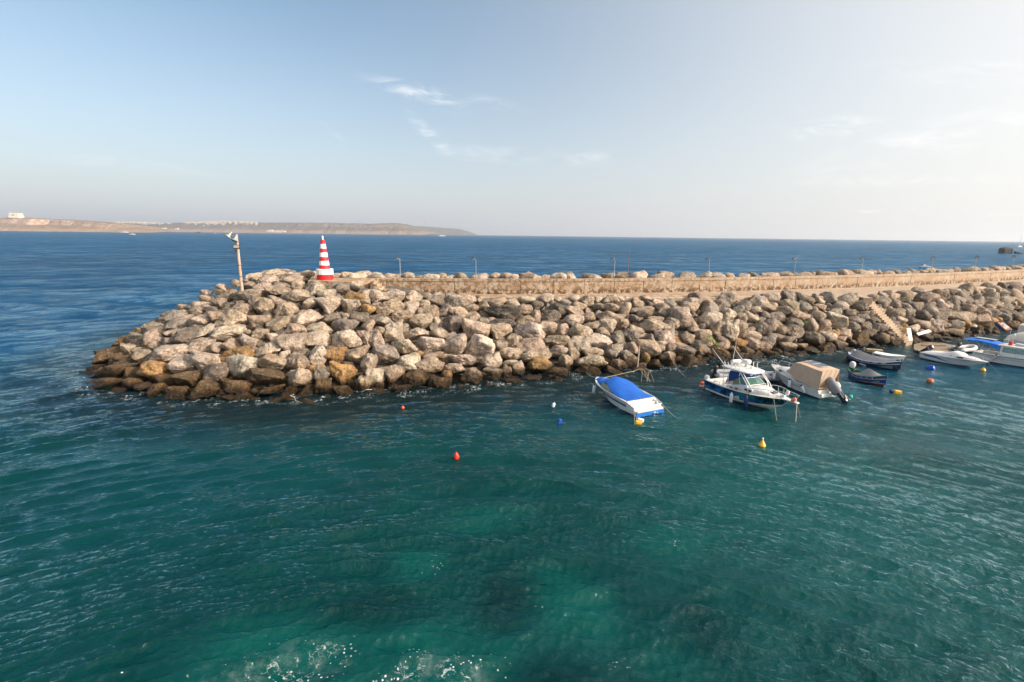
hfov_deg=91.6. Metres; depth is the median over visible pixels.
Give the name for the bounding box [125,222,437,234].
coast
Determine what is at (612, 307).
boulder
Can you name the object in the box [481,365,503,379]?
boulder
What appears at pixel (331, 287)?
boulder
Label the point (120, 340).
boulder
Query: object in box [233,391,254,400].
boulder
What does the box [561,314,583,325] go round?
boulder
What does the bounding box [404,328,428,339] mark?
boulder
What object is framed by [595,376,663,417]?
motorboat
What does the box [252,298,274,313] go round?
boulder
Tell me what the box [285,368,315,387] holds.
boulder
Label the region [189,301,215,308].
boulder
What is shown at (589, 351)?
boulder
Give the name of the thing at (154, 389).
boulder
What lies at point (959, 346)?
inflatable dinghy
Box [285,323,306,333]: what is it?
boulder
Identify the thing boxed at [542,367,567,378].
boulder
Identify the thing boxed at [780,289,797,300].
boulder
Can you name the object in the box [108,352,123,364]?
boulder
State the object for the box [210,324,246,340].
boulder
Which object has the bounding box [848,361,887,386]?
wooden boat
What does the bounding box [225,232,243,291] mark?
floodlight pole
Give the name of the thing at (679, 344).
boulder
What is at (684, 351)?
boulder
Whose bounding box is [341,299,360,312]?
boulder
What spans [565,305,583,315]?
boulder
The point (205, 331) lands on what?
boulder
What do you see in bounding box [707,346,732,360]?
boulder
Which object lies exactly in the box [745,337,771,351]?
boulder
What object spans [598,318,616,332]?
boulder
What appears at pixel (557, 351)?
boulder
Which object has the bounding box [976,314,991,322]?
boulder
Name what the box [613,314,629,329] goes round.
boulder
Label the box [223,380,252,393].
boulder
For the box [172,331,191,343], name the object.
boulder
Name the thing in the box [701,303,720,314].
boulder
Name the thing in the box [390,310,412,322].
boulder
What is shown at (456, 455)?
mooring buoy
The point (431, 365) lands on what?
boulder
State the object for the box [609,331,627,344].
boulder
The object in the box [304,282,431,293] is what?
wall
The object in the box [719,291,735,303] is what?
boulder
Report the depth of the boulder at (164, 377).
38.60 m
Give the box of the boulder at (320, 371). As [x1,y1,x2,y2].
[313,365,331,380]
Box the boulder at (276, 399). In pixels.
[268,397,280,401]
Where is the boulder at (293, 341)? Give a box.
[275,332,308,350]
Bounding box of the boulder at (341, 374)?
[329,361,357,385]
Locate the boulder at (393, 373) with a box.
[380,364,404,383]
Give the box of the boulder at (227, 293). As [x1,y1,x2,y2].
[217,288,239,299]
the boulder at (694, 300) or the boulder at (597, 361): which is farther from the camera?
the boulder at (694, 300)
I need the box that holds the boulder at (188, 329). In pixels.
[175,327,196,334]
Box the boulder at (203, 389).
[187,380,222,399]
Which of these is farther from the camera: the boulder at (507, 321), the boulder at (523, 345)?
the boulder at (507, 321)
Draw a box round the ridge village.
[114,221,170,224]
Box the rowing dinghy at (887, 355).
[872,351,905,360]
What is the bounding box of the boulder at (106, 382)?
[89,377,122,388]
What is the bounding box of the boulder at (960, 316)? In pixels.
[947,311,969,321]
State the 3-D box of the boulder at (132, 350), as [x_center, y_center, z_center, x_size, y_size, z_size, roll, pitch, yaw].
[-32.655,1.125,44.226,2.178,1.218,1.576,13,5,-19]
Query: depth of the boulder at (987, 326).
65.54 m
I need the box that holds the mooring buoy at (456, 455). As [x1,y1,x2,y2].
[454,452,458,459]
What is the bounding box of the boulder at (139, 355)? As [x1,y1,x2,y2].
[131,349,152,362]
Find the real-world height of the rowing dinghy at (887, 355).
0.710 m
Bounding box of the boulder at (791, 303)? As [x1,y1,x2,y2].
[778,299,799,310]
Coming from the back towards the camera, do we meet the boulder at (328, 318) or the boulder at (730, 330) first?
the boulder at (730, 330)
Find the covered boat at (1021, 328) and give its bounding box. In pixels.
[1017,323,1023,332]
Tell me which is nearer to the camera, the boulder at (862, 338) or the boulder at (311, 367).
the boulder at (311, 367)
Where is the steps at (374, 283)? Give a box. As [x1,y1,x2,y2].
[370,280,386,290]
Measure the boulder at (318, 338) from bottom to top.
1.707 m
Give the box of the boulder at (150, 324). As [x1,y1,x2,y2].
[140,322,164,329]
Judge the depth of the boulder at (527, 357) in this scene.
44.70 m
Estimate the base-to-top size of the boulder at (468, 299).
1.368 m
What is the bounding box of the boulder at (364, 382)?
[355,375,371,390]
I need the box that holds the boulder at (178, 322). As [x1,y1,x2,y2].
[164,316,188,330]
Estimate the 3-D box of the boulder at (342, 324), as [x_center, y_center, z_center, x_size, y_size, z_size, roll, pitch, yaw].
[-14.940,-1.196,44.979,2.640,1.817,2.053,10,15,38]
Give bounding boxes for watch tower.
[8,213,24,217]
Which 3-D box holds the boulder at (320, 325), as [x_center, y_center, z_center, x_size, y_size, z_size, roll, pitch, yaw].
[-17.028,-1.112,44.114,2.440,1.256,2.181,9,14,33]
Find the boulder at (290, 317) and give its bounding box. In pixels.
[285,313,293,328]
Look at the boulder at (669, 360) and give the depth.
47.26 m
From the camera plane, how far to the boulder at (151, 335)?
45.02 m
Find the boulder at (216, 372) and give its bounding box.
[202,362,229,383]
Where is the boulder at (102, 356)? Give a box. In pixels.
[91,346,120,364]
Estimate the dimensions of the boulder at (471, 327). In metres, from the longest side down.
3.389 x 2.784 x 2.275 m
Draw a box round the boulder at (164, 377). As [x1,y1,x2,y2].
[153,371,174,385]
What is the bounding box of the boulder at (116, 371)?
[99,362,140,377]
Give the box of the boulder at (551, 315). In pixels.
[540,310,560,321]
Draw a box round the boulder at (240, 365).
[226,353,258,379]
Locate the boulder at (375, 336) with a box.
[360,329,384,346]
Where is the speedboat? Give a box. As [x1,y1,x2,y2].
[915,345,988,366]
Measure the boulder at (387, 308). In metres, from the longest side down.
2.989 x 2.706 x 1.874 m
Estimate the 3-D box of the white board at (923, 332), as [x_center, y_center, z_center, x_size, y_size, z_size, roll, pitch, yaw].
[49.167,-1.018,59.413,2.509,0.535,0.406,-5,13,-23]
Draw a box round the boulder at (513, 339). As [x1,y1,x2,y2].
[507,333,521,347]
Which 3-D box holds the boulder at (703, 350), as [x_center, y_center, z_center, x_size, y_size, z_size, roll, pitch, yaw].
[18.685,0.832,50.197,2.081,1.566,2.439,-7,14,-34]
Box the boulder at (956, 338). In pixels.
[950,336,961,339]
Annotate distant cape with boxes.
[415,226,478,234]
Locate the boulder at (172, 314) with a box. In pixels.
[164,310,189,322]
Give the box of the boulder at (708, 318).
[697,310,722,327]
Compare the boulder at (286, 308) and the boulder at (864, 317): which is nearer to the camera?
the boulder at (286, 308)
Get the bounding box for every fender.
[729,392,732,401]
[743,395,748,408]
[800,385,805,393]
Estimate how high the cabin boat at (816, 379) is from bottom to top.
2.719 m
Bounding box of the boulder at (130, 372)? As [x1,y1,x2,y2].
[123,367,148,381]
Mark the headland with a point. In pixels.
(31, 224)
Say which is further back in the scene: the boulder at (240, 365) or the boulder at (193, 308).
the boulder at (193, 308)
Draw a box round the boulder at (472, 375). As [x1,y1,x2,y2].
[458,367,482,384]
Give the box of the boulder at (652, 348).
[636,339,662,357]
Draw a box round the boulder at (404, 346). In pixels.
[392,339,417,353]
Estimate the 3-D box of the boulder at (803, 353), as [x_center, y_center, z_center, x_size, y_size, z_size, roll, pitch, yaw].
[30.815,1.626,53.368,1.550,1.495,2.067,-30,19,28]
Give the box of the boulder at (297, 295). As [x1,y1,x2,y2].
[285,289,310,302]
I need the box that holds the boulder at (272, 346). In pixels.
[254,339,280,357]
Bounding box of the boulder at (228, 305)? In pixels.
[220,302,234,309]
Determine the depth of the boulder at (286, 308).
45.35 m
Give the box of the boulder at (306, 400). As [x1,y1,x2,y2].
[298,398,314,403]
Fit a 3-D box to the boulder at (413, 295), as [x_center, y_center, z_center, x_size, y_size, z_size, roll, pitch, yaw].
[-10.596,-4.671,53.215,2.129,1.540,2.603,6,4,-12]
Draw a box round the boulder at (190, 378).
[170,370,202,386]
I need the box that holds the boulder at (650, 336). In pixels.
[639,333,654,340]
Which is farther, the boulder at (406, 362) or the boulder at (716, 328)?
the boulder at (716, 328)
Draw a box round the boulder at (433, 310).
[417,304,439,320]
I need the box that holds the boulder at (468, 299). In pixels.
[457,294,476,306]
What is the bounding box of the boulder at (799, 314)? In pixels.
[788,309,810,320]
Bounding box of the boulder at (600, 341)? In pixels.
[588,333,612,348]
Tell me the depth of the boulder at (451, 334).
46.41 m
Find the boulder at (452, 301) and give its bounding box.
[444,295,462,306]
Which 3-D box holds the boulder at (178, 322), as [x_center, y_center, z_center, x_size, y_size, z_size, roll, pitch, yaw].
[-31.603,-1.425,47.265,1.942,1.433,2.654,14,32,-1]
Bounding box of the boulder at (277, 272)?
[257,269,284,282]
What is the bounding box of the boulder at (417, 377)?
[402,369,428,386]
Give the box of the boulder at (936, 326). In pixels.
[924,318,943,332]
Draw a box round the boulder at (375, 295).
[369,289,382,302]
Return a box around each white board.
[907,328,912,340]
[916,329,931,335]
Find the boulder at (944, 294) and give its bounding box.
[932,289,949,299]
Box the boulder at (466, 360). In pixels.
[447,354,478,366]
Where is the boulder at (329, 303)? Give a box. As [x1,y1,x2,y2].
[314,295,341,313]
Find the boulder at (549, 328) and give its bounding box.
[538,321,557,335]
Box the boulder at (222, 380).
[219,377,230,385]
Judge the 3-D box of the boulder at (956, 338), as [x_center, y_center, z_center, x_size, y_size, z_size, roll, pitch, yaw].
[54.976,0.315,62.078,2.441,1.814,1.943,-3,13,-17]
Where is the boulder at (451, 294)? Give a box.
[444,291,456,297]
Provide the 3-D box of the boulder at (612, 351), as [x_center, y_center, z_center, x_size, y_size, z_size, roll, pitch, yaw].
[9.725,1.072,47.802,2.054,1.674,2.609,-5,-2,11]
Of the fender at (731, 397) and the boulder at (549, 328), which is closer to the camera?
the fender at (731, 397)
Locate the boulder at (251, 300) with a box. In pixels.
[247,296,265,305]
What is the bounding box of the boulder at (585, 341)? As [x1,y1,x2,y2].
[567,335,591,353]
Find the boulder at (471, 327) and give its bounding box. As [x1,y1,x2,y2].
[462,318,489,339]
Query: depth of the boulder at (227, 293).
53.55 m
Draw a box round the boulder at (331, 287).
[326,283,340,289]
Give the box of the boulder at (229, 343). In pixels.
[221,337,240,350]
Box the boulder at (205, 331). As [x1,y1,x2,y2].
[191,323,214,338]
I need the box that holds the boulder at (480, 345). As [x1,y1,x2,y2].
[464,334,494,356]
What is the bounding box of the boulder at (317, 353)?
[309,345,326,364]
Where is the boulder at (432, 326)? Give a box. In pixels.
[429,322,443,330]
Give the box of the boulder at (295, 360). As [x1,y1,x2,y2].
[285,352,310,369]
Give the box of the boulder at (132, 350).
[129,347,152,353]
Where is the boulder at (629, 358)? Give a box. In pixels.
[619,350,637,366]
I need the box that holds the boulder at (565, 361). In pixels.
[557,354,573,370]
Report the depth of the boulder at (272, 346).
40.47 m
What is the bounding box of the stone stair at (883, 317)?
[844,291,912,345]
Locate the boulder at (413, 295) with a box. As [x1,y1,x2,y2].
[403,290,422,301]
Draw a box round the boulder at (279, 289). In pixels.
[262,284,290,295]
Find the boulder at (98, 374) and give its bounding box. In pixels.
[95,367,103,377]
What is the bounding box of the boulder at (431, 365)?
[415,356,444,373]
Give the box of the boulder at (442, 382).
[433,377,452,388]
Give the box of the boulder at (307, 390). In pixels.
[296,384,314,396]
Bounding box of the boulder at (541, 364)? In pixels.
[525,356,552,372]
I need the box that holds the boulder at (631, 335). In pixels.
[623,328,639,342]
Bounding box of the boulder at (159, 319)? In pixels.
[155,317,164,322]
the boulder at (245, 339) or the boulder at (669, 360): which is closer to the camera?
the boulder at (245, 339)
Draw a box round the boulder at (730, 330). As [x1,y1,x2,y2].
[722,319,739,340]
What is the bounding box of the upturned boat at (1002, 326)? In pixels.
[994,321,1012,331]
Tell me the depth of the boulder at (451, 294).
54.22 m
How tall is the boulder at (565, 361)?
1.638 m
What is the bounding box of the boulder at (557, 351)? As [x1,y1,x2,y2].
[549,345,568,357]
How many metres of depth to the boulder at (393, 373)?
39.55 m
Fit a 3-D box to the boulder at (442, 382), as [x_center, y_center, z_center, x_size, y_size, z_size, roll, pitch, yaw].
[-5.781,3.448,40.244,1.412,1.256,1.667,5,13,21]
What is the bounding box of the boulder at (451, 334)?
[443,332,456,340]
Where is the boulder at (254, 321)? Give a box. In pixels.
[247,315,270,329]
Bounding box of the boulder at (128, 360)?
[112,358,136,364]
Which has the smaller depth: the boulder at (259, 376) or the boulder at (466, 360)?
the boulder at (259, 376)
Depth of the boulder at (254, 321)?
43.82 m
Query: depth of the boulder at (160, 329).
46.27 m
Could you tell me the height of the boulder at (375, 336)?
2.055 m
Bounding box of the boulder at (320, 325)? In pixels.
[306,321,333,333]
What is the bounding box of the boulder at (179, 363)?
[167,354,195,373]
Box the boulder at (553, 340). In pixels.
[545,335,569,346]
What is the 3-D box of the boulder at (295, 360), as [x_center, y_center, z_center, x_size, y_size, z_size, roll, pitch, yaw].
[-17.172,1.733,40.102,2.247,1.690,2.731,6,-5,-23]
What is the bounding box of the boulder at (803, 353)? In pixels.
[790,350,806,355]
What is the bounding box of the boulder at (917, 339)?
[912,336,921,342]
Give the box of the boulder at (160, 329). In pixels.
[141,324,168,336]
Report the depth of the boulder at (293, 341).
40.81 m
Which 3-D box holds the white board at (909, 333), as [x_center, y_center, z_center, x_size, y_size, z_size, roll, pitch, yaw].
[46.428,-0.783,58.130,0.418,1.040,3.074,8,14,31]
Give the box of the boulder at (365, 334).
[360,329,371,347]
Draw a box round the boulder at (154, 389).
[146,383,168,396]
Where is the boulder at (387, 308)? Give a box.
[375,300,404,316]
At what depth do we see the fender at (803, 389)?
39.13 m
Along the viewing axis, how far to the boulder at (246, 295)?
48.63 m
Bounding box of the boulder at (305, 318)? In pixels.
[292,309,323,326]
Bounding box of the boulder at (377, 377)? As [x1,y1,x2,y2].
[365,368,386,387]
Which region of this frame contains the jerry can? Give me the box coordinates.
[893,390,901,393]
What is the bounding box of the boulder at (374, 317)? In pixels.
[369,314,381,324]
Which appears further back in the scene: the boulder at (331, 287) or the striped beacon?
the striped beacon
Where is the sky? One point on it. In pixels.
(764, 119)
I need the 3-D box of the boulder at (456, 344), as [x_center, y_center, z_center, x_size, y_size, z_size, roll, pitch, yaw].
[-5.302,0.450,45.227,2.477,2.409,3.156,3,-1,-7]
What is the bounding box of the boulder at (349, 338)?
[331,329,361,347]
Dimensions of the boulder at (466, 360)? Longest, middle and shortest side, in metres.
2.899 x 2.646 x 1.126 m
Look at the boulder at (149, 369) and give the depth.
38.85 m
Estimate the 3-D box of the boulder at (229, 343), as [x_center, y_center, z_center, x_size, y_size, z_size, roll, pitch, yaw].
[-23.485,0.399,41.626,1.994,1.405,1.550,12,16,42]
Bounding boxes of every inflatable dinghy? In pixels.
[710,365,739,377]
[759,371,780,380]
[948,342,977,352]
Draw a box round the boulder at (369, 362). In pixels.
[360,354,377,370]
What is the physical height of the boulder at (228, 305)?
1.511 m
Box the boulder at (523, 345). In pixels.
[515,337,545,352]
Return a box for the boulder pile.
[86,264,1023,400]
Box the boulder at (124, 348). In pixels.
[120,343,139,354]
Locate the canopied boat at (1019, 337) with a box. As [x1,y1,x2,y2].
[1003,332,1023,343]
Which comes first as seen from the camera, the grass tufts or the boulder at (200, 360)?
the boulder at (200, 360)
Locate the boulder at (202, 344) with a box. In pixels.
[187,337,215,352]
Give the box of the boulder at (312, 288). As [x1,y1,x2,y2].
[305,283,325,295]
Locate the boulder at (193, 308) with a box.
[189,304,210,312]
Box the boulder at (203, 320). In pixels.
[189,314,212,325]
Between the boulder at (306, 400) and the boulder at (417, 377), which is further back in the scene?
the boulder at (417, 377)
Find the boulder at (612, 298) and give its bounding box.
[601,294,619,304]
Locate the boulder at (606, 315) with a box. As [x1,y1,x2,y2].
[596,311,614,319]
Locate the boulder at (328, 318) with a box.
[321,313,341,325]
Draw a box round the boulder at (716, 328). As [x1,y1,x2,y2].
[709,322,722,337]
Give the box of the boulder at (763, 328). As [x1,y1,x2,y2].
[753,320,773,335]
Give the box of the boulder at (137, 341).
[130,339,142,344]
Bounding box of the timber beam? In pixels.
[865,348,882,351]
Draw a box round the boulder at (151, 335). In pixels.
[143,328,163,347]
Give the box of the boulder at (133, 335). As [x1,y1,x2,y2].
[126,331,142,342]
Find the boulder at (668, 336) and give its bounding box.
[654,329,675,342]
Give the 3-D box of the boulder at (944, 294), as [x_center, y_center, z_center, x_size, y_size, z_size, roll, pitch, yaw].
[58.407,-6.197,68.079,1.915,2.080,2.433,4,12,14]
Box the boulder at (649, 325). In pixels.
[637,319,663,332]
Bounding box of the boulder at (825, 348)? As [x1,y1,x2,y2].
[813,344,833,353]
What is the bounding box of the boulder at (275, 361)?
[257,353,286,369]
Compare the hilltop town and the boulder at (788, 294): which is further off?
the hilltop town
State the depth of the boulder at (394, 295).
50.93 m
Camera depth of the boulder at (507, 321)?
50.11 m
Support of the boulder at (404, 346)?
on the boulder pile
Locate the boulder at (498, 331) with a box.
[490,322,512,339]
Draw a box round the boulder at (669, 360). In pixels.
[660,351,675,366]
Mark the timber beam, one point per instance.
(871, 350)
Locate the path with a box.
[457,279,1023,303]
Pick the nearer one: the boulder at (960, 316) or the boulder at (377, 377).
the boulder at (377, 377)
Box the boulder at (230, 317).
[214,309,247,326]
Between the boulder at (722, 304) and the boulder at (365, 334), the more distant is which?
the boulder at (722, 304)
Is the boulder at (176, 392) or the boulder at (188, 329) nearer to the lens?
the boulder at (176, 392)
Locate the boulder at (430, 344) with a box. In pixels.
[417,336,444,351]
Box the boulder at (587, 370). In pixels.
[574,366,600,374]
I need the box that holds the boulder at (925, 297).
[912,291,932,303]
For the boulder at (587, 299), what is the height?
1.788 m
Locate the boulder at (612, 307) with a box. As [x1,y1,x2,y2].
[603,303,619,313]
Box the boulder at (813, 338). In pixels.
[801,332,824,345]
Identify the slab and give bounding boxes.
[308,278,374,287]
[913,342,954,351]
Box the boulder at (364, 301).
[360,299,370,304]
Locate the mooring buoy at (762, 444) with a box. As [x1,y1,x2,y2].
[758,438,765,447]
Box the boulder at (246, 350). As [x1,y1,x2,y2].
[220,345,254,361]
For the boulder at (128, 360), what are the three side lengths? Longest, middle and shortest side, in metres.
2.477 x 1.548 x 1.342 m
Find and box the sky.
[0,0,1023,241]
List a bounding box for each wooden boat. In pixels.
[845,349,901,370]
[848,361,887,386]
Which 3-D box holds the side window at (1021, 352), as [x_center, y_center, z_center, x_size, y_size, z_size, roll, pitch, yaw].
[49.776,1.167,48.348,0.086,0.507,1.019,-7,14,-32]
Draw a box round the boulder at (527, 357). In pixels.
[519,348,551,362]
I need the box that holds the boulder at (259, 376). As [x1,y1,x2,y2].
[245,368,287,385]
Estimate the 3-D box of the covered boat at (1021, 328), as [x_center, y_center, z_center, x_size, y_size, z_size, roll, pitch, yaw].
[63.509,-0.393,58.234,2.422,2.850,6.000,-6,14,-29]
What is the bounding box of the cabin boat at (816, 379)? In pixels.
[771,359,850,402]
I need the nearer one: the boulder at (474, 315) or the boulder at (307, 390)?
the boulder at (307, 390)
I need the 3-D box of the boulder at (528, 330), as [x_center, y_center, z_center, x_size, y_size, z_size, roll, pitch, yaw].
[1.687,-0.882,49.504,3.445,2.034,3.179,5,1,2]
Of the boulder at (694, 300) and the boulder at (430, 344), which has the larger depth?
the boulder at (694, 300)
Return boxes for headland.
[0,217,199,232]
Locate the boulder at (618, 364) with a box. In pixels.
[608,359,627,369]
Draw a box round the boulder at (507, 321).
[489,318,515,326]
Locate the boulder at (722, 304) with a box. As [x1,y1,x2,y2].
[714,299,730,309]
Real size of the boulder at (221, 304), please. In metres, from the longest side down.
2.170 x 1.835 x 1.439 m
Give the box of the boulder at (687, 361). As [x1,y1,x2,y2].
[679,355,698,367]
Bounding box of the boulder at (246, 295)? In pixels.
[238,289,266,302]
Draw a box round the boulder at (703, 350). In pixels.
[690,343,710,356]
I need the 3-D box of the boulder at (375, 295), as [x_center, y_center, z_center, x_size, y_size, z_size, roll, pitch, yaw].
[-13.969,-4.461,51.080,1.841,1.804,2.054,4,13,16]
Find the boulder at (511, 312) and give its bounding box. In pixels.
[483,304,522,320]
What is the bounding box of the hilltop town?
[182,220,257,225]
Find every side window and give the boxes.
[1002,347,1016,353]
[1017,349,1023,354]
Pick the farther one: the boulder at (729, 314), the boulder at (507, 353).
the boulder at (729, 314)
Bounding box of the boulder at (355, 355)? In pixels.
[345,345,368,364]
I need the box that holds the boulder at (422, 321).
[409,313,432,329]
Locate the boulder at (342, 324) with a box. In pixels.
[331,318,358,331]
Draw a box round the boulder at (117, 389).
[110,386,126,392]
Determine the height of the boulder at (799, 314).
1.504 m
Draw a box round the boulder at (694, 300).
[685,297,702,303]
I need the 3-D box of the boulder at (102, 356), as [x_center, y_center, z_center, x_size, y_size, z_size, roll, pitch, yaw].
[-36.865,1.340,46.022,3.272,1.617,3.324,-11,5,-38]
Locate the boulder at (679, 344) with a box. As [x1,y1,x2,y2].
[672,342,687,346]
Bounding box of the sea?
[0,231,1023,681]
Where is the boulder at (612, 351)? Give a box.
[603,343,623,359]
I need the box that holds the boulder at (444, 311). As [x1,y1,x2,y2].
[439,303,451,316]
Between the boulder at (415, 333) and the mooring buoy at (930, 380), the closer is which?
the mooring buoy at (930, 380)
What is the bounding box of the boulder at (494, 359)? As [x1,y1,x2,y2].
[480,352,501,369]
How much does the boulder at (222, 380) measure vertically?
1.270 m
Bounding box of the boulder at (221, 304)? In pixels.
[216,300,228,309]
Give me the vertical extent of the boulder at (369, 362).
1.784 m
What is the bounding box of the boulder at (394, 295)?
[379,291,405,302]
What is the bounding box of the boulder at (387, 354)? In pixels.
[371,343,398,364]
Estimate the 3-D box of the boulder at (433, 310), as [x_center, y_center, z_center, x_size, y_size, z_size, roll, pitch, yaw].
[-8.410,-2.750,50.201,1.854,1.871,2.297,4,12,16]
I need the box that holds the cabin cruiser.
[963,332,1023,366]
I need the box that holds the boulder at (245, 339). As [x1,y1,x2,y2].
[239,333,257,347]
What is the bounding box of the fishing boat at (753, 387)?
[704,336,799,408]
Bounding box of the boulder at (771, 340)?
[759,334,776,348]
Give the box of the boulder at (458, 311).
[448,306,467,317]
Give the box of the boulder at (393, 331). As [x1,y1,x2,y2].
[384,321,404,342]
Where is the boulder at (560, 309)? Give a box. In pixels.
[548,303,568,319]
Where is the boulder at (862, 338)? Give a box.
[852,331,869,346]
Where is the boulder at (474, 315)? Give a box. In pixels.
[465,311,480,320]
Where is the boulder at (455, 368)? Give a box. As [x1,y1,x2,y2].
[442,363,465,373]
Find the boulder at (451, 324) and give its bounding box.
[443,315,462,332]
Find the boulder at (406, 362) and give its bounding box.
[395,352,420,371]
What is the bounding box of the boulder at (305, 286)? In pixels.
[302,281,315,288]
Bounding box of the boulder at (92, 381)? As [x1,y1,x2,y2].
[86,378,98,383]
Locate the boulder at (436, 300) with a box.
[426,294,444,306]
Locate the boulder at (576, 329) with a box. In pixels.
[568,323,592,336]
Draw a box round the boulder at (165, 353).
[149,344,188,362]
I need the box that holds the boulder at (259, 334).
[251,328,269,340]
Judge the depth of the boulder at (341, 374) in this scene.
39.02 m
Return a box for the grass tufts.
[704,308,806,344]
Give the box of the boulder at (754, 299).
[749,294,761,306]
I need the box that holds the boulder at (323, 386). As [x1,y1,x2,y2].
[314,378,332,393]
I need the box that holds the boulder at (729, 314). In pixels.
[721,308,736,320]
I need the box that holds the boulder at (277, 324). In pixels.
[265,316,289,332]
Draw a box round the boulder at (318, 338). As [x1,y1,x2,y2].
[305,330,330,346]
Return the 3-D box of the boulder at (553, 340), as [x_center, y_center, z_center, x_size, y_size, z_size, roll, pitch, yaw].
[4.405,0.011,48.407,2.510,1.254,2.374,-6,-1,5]
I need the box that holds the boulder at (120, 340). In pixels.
[111,337,126,346]
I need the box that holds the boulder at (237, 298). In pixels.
[234,292,243,301]
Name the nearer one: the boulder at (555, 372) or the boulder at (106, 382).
the boulder at (106, 382)
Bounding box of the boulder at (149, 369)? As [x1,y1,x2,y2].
[136,360,169,378]
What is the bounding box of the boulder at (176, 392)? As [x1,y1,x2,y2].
[163,386,190,398]
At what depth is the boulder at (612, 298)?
55.68 m
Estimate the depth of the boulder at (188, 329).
43.98 m
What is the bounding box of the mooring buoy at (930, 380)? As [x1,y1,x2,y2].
[926,378,933,382]
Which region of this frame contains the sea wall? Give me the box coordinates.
[351,269,1023,293]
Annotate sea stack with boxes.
[998,247,1012,253]
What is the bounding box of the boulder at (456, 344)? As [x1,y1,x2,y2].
[441,333,466,354]
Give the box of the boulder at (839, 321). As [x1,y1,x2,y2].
[826,311,848,329]
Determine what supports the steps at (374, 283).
on the path
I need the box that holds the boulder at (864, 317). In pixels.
[854,314,869,321]
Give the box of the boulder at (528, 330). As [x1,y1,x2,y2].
[513,322,545,338]
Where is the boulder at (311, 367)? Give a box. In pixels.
[306,364,325,373]
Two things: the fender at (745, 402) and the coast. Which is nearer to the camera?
the fender at (745, 402)
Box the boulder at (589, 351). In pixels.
[580,347,604,356]
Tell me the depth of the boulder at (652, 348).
48.16 m
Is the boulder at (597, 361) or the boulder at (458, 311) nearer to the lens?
the boulder at (597, 361)
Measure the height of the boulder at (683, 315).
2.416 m
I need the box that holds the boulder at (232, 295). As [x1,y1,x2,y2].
[228,290,239,299]
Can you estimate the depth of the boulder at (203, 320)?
45.81 m
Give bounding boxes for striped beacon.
[316,235,332,279]
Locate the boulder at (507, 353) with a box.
[498,347,522,359]
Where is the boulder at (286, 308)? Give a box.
[273,302,298,318]
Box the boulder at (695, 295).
[687,292,702,299]
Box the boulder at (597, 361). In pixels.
[573,355,607,367]
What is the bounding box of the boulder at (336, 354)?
[323,346,347,362]
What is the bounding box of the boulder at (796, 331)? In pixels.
[785,324,804,338]
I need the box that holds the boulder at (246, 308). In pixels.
[227,303,255,314]
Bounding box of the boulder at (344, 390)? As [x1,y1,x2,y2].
[333,385,352,395]
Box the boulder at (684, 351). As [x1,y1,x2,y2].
[675,346,696,356]
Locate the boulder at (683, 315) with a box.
[664,306,691,328]
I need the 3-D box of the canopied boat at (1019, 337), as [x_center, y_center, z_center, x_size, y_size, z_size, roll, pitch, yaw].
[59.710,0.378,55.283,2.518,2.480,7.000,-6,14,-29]
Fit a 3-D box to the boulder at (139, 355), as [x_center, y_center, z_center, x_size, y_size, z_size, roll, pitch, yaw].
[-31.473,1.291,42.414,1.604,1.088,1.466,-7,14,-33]
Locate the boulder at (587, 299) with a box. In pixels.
[580,294,594,308]
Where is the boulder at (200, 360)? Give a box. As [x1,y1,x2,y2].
[189,350,220,373]
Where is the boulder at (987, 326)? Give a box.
[974,321,993,333]
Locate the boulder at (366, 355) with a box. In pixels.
[363,353,373,371]
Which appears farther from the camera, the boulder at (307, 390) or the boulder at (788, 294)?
the boulder at (788, 294)

